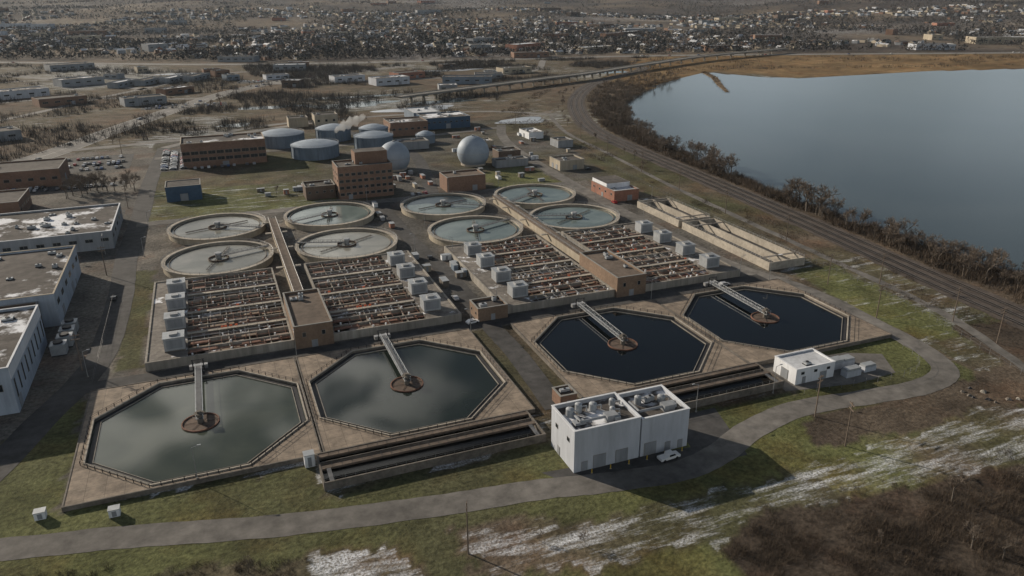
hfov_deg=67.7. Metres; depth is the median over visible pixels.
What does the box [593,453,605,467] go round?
door
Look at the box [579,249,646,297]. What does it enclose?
brick control building
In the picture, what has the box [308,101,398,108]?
pond water
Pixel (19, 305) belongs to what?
warehouse link
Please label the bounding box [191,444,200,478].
street lamp
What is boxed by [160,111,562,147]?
service road
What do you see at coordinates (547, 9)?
commercial building
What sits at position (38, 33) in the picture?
commercial building
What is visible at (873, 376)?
chain link fence
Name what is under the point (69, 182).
bare tree
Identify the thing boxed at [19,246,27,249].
window
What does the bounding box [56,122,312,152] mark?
service road
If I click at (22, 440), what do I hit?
side road
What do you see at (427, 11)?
commercial building
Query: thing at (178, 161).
parking lot
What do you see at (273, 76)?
commercial building
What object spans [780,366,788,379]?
door
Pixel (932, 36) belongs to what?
commercial building
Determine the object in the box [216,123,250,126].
pond water
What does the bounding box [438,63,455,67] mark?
commercial building
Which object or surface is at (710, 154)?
bare tree
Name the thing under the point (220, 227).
circular clarifier
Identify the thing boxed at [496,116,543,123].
pond water
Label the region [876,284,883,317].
utility pole
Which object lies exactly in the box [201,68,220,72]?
commercial building
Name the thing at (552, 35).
commercial building
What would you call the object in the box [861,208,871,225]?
bare tree
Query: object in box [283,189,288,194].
storage container
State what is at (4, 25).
commercial building
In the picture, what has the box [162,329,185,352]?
ventilation unit
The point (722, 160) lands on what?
bare tree
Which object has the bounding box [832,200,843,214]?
bare tree
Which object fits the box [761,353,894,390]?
asphalt yard
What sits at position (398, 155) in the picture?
spherical gas holder
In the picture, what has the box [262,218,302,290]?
pipe gallery
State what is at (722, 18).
commercial building
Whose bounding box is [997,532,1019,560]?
bare tree
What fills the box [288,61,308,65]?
commercial building
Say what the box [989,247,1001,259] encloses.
bare tree
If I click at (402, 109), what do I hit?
pond water
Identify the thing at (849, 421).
utility pole
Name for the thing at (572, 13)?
commercial building
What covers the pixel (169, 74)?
pond water
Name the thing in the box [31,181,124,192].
parking lot
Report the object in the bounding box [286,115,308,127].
beige hall
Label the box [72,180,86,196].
bare tree
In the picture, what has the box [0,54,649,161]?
scrub wood
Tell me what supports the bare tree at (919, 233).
on the ground at (794, 472)
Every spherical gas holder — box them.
[382,140,409,171]
[457,135,488,166]
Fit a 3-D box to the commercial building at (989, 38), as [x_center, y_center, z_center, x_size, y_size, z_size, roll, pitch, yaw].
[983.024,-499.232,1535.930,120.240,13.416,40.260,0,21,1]
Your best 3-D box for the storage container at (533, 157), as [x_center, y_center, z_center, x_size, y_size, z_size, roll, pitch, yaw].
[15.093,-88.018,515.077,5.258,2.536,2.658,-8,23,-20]
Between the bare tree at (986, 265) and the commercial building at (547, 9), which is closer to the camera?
the bare tree at (986, 265)
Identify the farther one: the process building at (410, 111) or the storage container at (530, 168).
the process building at (410, 111)
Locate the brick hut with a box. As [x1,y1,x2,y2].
[552,384,577,403]
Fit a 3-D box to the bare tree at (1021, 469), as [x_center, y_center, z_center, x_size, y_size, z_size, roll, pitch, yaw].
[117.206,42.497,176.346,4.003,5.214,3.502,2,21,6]
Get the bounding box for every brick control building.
[282,288,333,349]
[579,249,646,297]
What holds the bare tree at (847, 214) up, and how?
on the ground at (794, 472)
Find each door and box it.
[19,392,23,406]
[180,193,188,200]
[308,457,311,466]
[312,339,318,346]
[581,460,587,470]
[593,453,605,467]
[615,447,627,462]
[629,289,633,295]
[643,441,656,455]
[664,441,670,450]
[677,438,682,447]
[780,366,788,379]
[819,370,826,379]
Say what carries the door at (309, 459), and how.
in the gate house at (309, 458)
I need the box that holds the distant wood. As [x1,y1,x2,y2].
[0,0,1023,60]
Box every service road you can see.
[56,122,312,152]
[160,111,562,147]
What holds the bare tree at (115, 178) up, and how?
on the ground at (794, 472)
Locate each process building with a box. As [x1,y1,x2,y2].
[383,116,427,136]
[404,106,439,116]
[416,111,469,129]
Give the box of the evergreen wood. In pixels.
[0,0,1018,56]
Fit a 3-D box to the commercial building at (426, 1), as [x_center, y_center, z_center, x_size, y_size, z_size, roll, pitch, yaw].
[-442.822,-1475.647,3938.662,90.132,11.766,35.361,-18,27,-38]
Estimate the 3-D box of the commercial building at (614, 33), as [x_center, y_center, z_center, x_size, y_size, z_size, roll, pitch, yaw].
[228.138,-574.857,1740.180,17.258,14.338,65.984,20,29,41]
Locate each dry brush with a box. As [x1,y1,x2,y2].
[6,555,312,575]
[488,83,1013,343]
[720,466,1023,575]
[756,442,1022,535]
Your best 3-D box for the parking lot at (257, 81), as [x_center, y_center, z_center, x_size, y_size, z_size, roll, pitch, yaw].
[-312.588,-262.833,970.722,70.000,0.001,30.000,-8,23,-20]
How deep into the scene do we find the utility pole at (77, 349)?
228.56 m
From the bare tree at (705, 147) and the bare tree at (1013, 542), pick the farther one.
the bare tree at (705, 147)
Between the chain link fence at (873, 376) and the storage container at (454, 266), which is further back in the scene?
the storage container at (454, 266)
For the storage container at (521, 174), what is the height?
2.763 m
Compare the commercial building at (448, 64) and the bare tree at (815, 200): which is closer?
the bare tree at (815, 200)
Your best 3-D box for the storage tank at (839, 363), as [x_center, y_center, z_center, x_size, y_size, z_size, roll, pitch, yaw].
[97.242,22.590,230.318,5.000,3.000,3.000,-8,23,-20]
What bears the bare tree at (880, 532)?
on the ground at (794, 472)
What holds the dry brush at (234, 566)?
on the ground at (794, 472)
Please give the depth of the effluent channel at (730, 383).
218.32 m
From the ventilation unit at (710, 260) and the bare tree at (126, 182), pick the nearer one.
the ventilation unit at (710, 260)
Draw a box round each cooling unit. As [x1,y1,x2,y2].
[49,339,68,356]
[55,331,74,346]
[58,325,76,338]
[61,318,78,332]
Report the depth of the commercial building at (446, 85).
865.94 m
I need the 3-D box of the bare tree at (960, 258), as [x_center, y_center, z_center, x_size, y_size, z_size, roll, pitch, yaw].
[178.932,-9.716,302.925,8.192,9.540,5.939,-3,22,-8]
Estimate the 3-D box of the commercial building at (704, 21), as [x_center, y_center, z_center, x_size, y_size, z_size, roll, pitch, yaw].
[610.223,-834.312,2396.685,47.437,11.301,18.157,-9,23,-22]
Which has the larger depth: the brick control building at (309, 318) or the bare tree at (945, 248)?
the bare tree at (945, 248)
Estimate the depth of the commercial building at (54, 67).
1119.88 m
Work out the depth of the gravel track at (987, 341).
305.20 m
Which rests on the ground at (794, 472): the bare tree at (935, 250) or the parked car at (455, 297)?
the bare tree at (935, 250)
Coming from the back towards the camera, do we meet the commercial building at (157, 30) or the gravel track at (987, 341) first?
the commercial building at (157, 30)
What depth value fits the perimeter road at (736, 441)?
174.94 m
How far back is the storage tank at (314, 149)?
517.56 m
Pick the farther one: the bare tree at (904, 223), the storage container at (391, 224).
the storage container at (391, 224)
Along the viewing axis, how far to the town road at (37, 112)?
807.29 m
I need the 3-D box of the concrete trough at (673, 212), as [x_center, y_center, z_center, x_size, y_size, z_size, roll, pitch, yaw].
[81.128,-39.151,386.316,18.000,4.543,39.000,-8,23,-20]
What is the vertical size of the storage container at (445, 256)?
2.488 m
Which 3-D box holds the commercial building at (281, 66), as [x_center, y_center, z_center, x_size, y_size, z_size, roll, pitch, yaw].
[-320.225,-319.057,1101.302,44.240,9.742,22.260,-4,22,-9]
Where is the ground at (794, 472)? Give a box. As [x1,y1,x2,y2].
[0,0,1023,575]
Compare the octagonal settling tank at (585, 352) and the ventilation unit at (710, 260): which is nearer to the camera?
the octagonal settling tank at (585, 352)
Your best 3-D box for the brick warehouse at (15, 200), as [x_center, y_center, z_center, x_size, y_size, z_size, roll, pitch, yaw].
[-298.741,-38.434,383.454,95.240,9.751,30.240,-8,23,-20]
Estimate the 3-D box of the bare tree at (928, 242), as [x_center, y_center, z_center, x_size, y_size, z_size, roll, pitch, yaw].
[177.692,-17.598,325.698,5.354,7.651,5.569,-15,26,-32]
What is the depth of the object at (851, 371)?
225.00 m
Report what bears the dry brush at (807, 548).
on the ground at (794, 472)
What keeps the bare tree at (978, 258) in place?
on the ground at (794, 472)
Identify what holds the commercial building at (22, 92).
on the ground at (794, 472)
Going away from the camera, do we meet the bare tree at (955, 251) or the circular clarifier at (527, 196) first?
the bare tree at (955, 251)
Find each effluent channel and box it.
[316,409,545,490]
[579,362,783,407]
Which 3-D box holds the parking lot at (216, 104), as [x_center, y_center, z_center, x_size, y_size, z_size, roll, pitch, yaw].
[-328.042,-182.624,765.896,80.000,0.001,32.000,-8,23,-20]
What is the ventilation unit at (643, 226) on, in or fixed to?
on the aeration basin at (665, 265)
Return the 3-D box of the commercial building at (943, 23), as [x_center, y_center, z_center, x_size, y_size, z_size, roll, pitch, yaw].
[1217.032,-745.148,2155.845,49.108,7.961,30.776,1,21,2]
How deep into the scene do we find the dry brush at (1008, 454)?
175.51 m
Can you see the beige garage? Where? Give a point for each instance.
(566, 162)
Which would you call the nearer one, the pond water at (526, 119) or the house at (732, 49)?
the pond water at (526, 119)
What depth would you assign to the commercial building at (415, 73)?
993.47 m
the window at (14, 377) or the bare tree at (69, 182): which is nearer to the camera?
the window at (14, 377)
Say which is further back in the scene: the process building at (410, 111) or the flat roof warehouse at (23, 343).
the process building at (410, 111)
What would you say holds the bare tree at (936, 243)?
on the ground at (794, 472)
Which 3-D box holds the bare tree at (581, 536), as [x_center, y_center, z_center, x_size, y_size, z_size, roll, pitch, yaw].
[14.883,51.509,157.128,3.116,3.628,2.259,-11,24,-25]
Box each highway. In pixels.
[0,52,1023,64]
[13,65,415,160]
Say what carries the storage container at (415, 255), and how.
on the ground at (794, 472)
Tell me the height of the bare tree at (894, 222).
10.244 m
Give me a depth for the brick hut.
209.78 m
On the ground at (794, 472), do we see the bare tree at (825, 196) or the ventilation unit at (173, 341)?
the bare tree at (825, 196)
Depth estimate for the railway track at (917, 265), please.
364.58 m
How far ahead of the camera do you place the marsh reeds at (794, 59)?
1158.05 m
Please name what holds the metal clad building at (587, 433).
on the ground at (794, 472)
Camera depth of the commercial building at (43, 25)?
2201.97 m
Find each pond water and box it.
[155,73,186,74]
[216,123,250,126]
[238,105,310,109]
[301,94,397,99]
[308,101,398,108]
[371,105,453,111]
[408,100,475,104]
[426,68,483,71]
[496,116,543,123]
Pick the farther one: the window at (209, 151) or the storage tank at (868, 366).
the window at (209, 151)
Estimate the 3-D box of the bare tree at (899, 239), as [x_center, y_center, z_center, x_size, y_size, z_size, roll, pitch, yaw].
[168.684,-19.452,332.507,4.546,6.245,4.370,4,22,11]
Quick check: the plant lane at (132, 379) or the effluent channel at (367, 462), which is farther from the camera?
the plant lane at (132, 379)
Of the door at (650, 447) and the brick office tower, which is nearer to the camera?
the door at (650, 447)
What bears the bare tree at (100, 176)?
on the ground at (794, 472)
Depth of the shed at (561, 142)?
553.79 m
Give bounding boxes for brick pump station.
[591,175,638,201]
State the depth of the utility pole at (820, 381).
201.72 m
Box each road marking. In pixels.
[17,52,998,64]
[27,67,399,157]
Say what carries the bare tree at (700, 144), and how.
on the ground at (794, 472)
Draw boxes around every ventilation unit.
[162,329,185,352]
[163,310,185,331]
[165,292,185,311]
[166,277,186,293]
[386,250,404,266]
[396,262,414,279]
[407,277,427,295]
[419,292,440,312]
[463,241,481,256]
[476,252,494,268]
[491,266,511,283]
[507,280,528,298]
[635,220,652,233]
[653,229,672,243]
[675,240,695,255]
[698,252,720,268]
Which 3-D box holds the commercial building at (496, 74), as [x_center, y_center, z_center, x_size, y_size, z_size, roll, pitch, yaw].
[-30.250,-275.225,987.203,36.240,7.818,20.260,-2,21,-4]
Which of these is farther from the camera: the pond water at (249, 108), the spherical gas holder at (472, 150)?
the pond water at (249, 108)
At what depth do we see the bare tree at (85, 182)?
432.24 m
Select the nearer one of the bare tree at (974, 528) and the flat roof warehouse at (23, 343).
the bare tree at (974, 528)
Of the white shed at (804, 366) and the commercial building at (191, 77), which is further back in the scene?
the commercial building at (191, 77)
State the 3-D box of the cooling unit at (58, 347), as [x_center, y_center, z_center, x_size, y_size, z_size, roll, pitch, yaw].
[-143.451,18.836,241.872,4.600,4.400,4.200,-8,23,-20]
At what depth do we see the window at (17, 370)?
213.18 m
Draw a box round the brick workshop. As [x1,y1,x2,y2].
[439,169,485,192]
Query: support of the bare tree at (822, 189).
on the ground at (794, 472)
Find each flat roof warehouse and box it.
[0,203,122,252]
[0,245,80,327]
[0,304,47,415]
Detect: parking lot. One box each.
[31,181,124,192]
[67,154,133,172]
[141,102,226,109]
[162,149,188,171]
[237,79,281,83]
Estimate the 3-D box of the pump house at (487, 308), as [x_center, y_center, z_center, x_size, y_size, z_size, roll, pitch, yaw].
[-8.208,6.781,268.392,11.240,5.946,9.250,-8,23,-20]
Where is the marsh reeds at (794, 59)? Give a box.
[645,53,1023,77]
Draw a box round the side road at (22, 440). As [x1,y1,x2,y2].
[0,148,170,480]
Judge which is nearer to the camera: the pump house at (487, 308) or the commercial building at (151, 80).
the pump house at (487, 308)
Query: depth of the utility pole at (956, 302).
259.35 m
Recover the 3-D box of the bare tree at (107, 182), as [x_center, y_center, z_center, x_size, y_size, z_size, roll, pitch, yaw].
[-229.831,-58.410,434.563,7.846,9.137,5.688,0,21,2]
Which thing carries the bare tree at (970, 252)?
on the ground at (794, 472)
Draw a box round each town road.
[0,75,149,89]
[0,84,166,120]
[2,85,255,102]
[5,64,337,82]
[256,60,546,84]
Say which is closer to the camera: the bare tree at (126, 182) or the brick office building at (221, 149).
the bare tree at (126, 182)
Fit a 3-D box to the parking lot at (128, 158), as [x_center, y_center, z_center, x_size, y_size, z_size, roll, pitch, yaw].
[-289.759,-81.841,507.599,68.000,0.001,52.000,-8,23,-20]
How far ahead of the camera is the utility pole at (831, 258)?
292.57 m
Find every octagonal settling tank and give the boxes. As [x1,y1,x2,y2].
[61,357,320,511]
[296,328,534,451]
[510,297,746,397]
[653,276,891,364]
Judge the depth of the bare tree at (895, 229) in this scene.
336.96 m
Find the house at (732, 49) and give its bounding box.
[729,46,736,50]
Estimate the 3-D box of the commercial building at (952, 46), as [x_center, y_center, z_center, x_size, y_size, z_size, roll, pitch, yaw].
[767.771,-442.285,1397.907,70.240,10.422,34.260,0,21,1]
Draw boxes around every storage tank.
[260,128,304,148]
[290,138,339,160]
[315,123,350,141]
[353,130,392,148]
[358,123,387,132]
[415,130,434,143]
[830,355,844,369]
[840,354,854,366]
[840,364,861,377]
[859,361,875,372]
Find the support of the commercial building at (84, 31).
on the ground at (794, 472)
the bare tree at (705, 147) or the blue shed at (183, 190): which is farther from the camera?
the bare tree at (705, 147)
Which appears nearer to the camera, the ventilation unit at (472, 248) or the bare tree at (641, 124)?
the ventilation unit at (472, 248)
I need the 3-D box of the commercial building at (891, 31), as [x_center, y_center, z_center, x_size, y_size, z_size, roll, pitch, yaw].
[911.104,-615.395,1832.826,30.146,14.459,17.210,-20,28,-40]
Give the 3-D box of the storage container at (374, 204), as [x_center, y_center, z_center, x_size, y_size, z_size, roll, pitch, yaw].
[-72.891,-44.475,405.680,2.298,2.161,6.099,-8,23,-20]
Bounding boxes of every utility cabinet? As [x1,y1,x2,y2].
[32,506,46,520]
[107,504,120,517]
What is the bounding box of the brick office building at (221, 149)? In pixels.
[180,132,266,168]
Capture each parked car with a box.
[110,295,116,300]
[451,295,458,300]
[465,318,478,324]
[718,281,729,286]
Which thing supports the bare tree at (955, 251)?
on the ground at (794, 472)
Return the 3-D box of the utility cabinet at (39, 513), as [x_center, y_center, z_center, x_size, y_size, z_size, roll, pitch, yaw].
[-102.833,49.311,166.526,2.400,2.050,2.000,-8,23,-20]
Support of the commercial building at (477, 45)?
on the ground at (794, 472)
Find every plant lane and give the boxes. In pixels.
[80,274,767,393]
[136,181,572,226]
[154,127,500,159]
[351,131,437,193]
[378,202,554,409]
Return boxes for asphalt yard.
[542,408,746,477]
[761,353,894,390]
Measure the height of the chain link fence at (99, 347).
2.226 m
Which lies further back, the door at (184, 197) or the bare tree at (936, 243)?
the door at (184, 197)
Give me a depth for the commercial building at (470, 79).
926.05 m
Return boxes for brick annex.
[302,179,335,199]
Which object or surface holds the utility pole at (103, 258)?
on the ground at (794, 472)
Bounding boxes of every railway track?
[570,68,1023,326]
[575,69,1023,319]
[580,69,1023,311]
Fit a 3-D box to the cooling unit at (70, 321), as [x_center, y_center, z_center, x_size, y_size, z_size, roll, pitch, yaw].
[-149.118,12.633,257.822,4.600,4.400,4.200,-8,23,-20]
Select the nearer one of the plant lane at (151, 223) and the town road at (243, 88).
the plant lane at (151, 223)
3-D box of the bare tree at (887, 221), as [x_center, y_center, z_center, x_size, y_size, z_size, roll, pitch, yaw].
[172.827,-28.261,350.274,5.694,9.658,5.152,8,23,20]
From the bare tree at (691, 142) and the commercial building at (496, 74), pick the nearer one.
the bare tree at (691, 142)
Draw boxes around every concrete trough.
[637,196,709,226]
[682,216,804,270]
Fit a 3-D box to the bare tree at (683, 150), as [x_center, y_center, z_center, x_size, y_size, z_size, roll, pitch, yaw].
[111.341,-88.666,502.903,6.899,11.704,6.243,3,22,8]
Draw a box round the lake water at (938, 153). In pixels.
[626,69,1023,274]
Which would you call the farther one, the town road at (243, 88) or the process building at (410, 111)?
the town road at (243, 88)
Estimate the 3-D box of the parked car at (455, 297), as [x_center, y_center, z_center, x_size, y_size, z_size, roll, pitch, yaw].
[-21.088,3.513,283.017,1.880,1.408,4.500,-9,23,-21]
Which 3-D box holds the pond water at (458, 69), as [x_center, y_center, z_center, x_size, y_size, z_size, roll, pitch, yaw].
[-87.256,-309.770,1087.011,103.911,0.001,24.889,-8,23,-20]
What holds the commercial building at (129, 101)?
on the ground at (794, 472)
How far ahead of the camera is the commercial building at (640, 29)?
1940.17 m
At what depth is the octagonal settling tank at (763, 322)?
262.60 m
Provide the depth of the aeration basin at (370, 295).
279.18 m
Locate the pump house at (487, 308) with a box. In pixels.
[469,295,507,321]
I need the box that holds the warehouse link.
[0,301,43,326]
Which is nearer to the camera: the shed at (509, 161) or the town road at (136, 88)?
the shed at (509, 161)
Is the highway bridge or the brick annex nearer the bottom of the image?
the brick annex
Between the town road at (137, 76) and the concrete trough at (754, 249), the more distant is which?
the town road at (137, 76)
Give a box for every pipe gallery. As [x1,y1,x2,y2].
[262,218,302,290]
[490,193,586,261]
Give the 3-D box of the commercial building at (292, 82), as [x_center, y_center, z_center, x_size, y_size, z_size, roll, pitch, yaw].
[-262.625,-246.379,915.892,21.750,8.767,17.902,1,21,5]
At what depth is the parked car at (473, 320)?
262.16 m
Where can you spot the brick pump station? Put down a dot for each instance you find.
(614, 187)
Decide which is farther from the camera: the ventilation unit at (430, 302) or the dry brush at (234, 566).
the ventilation unit at (430, 302)
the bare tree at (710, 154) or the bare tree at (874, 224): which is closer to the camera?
the bare tree at (874, 224)
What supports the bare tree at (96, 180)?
on the ground at (794, 472)
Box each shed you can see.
[164,178,202,201]
[394,137,428,149]
[482,138,493,147]
[492,146,520,157]
[492,155,527,167]
[519,127,542,138]
[550,136,572,147]
[773,348,835,384]
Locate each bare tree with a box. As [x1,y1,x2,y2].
[58,184,67,198]
[61,176,79,195]
[62,175,75,188]
[70,179,85,190]
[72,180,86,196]
[81,175,89,193]
[85,172,106,192]
[87,173,100,190]
[93,170,109,189]
[99,178,114,191]
[109,176,117,190]
[118,169,131,187]
[119,177,129,190]
[126,172,140,190]
[243,555,254,572]
[578,531,589,541]
[627,110,635,124]
[638,119,648,126]
[641,127,651,141]
[643,121,652,135]
[663,138,673,149]
[669,135,680,150]
[676,145,684,153]
[682,139,695,156]
[687,142,700,160]
[692,142,710,163]
[694,141,705,159]
[704,143,717,158]
[705,148,720,160]
[705,157,716,171]
[714,154,727,173]
[718,153,740,176]
[718,159,733,175]
[783,180,797,196]
[784,178,796,198]
[786,191,798,202]
[790,177,803,201]
[798,185,817,210]
[799,182,817,208]
[801,180,816,206]
[810,193,823,214]
[814,185,840,205]
[814,197,827,215]
[817,191,831,213]
[825,196,845,217]
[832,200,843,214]
[842,205,857,225]
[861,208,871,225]
[870,221,880,236]
[877,529,883,544]
[881,225,898,242]
[882,222,899,244]
[884,217,894,225]
[886,219,898,239]
[894,237,904,249]
[896,217,918,240]
[898,231,909,243]
[910,235,920,248]
[913,229,926,244]
[918,233,930,245]
[925,234,944,240]
[925,239,935,253]
[929,238,947,256]
[931,245,941,262]
[937,244,949,260]
[944,240,956,256]
[944,475,968,501]
[949,247,961,262]
[954,240,968,251]
[955,254,972,275]
[960,251,981,273]
[962,246,987,267]
[964,520,986,548]
[974,251,986,271]
[982,254,1003,277]
[982,259,990,270]
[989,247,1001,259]
[997,252,1017,269]
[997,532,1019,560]
[999,269,1011,284]
[1010,270,1023,288]
[1011,463,1023,480]
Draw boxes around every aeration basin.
[145,267,294,371]
[304,251,461,341]
[444,235,614,313]
[561,222,739,291]
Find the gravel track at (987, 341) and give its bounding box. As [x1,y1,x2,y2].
[548,115,1023,371]
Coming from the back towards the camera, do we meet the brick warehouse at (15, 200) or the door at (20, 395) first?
the brick warehouse at (15, 200)
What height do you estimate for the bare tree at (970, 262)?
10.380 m
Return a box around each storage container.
[256,187,264,191]
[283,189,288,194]
[293,186,302,191]
[371,201,377,207]
[375,211,381,215]
[389,221,394,228]
[396,175,401,180]
[411,252,418,259]
[422,263,430,271]
[439,276,448,287]
[440,253,451,260]
[451,262,457,271]
[455,270,465,277]
[518,172,524,177]
[525,166,533,171]
[530,155,538,159]
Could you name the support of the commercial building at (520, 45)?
on the ground at (794, 472)
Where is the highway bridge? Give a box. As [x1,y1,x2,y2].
[394,48,788,102]
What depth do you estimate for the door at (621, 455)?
184.74 m
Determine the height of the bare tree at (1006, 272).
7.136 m
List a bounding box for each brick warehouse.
[0,157,69,189]
[0,188,31,213]
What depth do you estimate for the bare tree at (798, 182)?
400.44 m
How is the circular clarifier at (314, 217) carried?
on the ground at (794, 472)
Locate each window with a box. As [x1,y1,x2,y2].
[2,248,10,251]
[13,377,18,396]
[17,370,22,387]
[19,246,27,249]
[36,244,44,247]
[52,242,60,246]
[182,152,189,155]
[208,150,215,153]
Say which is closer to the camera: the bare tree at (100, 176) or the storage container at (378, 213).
the storage container at (378, 213)
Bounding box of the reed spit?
[703,72,728,91]
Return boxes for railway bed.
[567,67,1023,330]
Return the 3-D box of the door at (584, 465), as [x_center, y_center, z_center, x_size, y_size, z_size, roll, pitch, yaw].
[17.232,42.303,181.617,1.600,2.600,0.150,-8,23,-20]
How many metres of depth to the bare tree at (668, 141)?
531.84 m
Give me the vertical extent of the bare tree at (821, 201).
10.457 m
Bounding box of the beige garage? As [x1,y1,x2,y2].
[550,154,583,170]
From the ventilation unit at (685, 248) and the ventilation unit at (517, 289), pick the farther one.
the ventilation unit at (685, 248)
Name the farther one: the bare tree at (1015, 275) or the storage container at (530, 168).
the storage container at (530, 168)
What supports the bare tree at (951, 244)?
on the ground at (794, 472)
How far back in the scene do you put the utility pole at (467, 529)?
153.19 m
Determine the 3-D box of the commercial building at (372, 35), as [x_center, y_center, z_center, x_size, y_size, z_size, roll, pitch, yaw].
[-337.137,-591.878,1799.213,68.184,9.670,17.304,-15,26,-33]
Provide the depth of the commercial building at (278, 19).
2479.18 m
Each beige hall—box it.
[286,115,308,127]
[312,111,337,126]
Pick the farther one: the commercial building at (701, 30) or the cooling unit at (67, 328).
the commercial building at (701, 30)
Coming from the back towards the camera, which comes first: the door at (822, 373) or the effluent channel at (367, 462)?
the door at (822, 373)
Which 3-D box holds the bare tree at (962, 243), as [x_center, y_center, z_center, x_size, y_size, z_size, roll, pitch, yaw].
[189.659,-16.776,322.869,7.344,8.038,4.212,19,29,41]
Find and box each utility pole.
[69,333,82,370]
[97,246,106,275]
[466,501,468,553]
[814,375,823,416]
[827,254,834,283]
[844,401,854,445]
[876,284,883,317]
[879,254,886,283]
[952,287,962,320]
[996,307,1006,342]
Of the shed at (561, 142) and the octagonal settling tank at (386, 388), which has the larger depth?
the shed at (561, 142)
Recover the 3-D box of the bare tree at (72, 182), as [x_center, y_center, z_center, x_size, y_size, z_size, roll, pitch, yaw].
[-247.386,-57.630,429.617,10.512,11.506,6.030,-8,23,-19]
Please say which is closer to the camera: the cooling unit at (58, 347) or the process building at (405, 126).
the cooling unit at (58, 347)
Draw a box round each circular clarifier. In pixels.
[161,238,273,278]
[166,210,265,245]
[283,200,374,231]
[295,225,397,262]
[400,191,485,220]
[427,213,522,245]
[494,182,575,208]
[529,202,619,233]
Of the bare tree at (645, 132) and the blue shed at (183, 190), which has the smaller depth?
the blue shed at (183, 190)
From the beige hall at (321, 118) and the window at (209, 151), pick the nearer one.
the window at (209, 151)
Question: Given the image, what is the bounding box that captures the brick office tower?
[332,147,393,199]
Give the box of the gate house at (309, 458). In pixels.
[302,449,315,467]
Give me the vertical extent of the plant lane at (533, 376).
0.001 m
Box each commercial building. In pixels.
[0,23,31,28]
[0,86,49,99]
[0,126,22,141]
[30,24,54,28]
[30,32,51,36]
[31,93,86,106]
[43,61,94,71]
[52,75,104,87]
[66,35,101,41]
[67,30,106,34]
[103,73,124,78]
[106,78,137,87]
[119,94,166,106]
[133,76,162,85]
[134,66,147,72]
[141,43,167,51]
[144,28,166,32]
[155,85,194,94]
[159,74,186,83]
[166,20,186,23]
[183,73,209,81]
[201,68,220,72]
[210,69,229,76]
[217,55,259,61]
[221,73,239,80]
[262,73,288,79]
[272,18,285,20]
[273,63,305,70]
[281,79,303,86]
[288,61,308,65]
[327,31,351,32]
[329,73,364,82]
[341,9,353,11]
[354,34,382,38]
[368,75,409,85]
[389,70,424,78]
[415,9,440,13]
[417,1,434,2]
[437,83,456,89]
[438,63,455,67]
[442,75,491,83]
[466,37,492,43]
[469,43,490,49]
[474,72,502,78]
[496,65,531,73]
[505,42,539,50]
[511,51,548,57]
[538,8,560,10]
[543,33,568,38]
[566,12,579,15]
[575,45,611,50]
[590,23,613,28]
[600,32,623,37]
[616,30,641,33]
[623,28,654,31]
[686,29,713,31]
[699,20,714,23]
[701,44,740,50]
[714,17,738,21]
[753,34,781,39]
[773,15,798,19]
[817,1,828,3]
[885,28,897,34]
[907,43,955,49]
[923,34,943,39]
[932,22,954,25]
[965,36,1023,43]
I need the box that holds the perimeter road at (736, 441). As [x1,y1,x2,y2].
[0,125,959,560]
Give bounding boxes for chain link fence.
[92,300,112,382]
[562,130,1023,373]
[804,337,919,391]
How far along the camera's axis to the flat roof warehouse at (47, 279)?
278.00 m
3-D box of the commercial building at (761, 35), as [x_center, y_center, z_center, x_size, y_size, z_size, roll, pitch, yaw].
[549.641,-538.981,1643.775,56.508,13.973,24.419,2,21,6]
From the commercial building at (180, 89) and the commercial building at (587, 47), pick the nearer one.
the commercial building at (180, 89)
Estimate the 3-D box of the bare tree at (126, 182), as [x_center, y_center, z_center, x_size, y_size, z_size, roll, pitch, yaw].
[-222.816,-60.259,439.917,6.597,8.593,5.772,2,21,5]
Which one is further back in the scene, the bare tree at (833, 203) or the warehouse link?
the bare tree at (833, 203)
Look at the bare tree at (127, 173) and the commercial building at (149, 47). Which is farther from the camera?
the commercial building at (149, 47)
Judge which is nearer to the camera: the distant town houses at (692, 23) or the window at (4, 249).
the window at (4, 249)
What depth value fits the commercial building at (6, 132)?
592.12 m
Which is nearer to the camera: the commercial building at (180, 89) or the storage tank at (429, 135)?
the storage tank at (429, 135)
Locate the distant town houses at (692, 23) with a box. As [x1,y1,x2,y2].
[0,3,1023,59]
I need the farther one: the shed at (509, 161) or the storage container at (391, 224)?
the shed at (509, 161)
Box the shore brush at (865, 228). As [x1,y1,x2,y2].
[586,76,1023,303]
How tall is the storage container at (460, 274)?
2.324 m
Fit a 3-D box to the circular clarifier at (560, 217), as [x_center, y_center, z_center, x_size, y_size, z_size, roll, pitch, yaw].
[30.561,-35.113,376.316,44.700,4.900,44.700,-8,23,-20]
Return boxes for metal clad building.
[551,392,640,472]
[618,384,690,456]
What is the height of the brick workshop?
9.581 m
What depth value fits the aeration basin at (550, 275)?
300.38 m
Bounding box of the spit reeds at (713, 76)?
[701,71,729,90]
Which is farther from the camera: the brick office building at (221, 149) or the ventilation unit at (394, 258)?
the brick office building at (221, 149)
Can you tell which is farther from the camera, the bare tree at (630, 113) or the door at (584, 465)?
the bare tree at (630, 113)

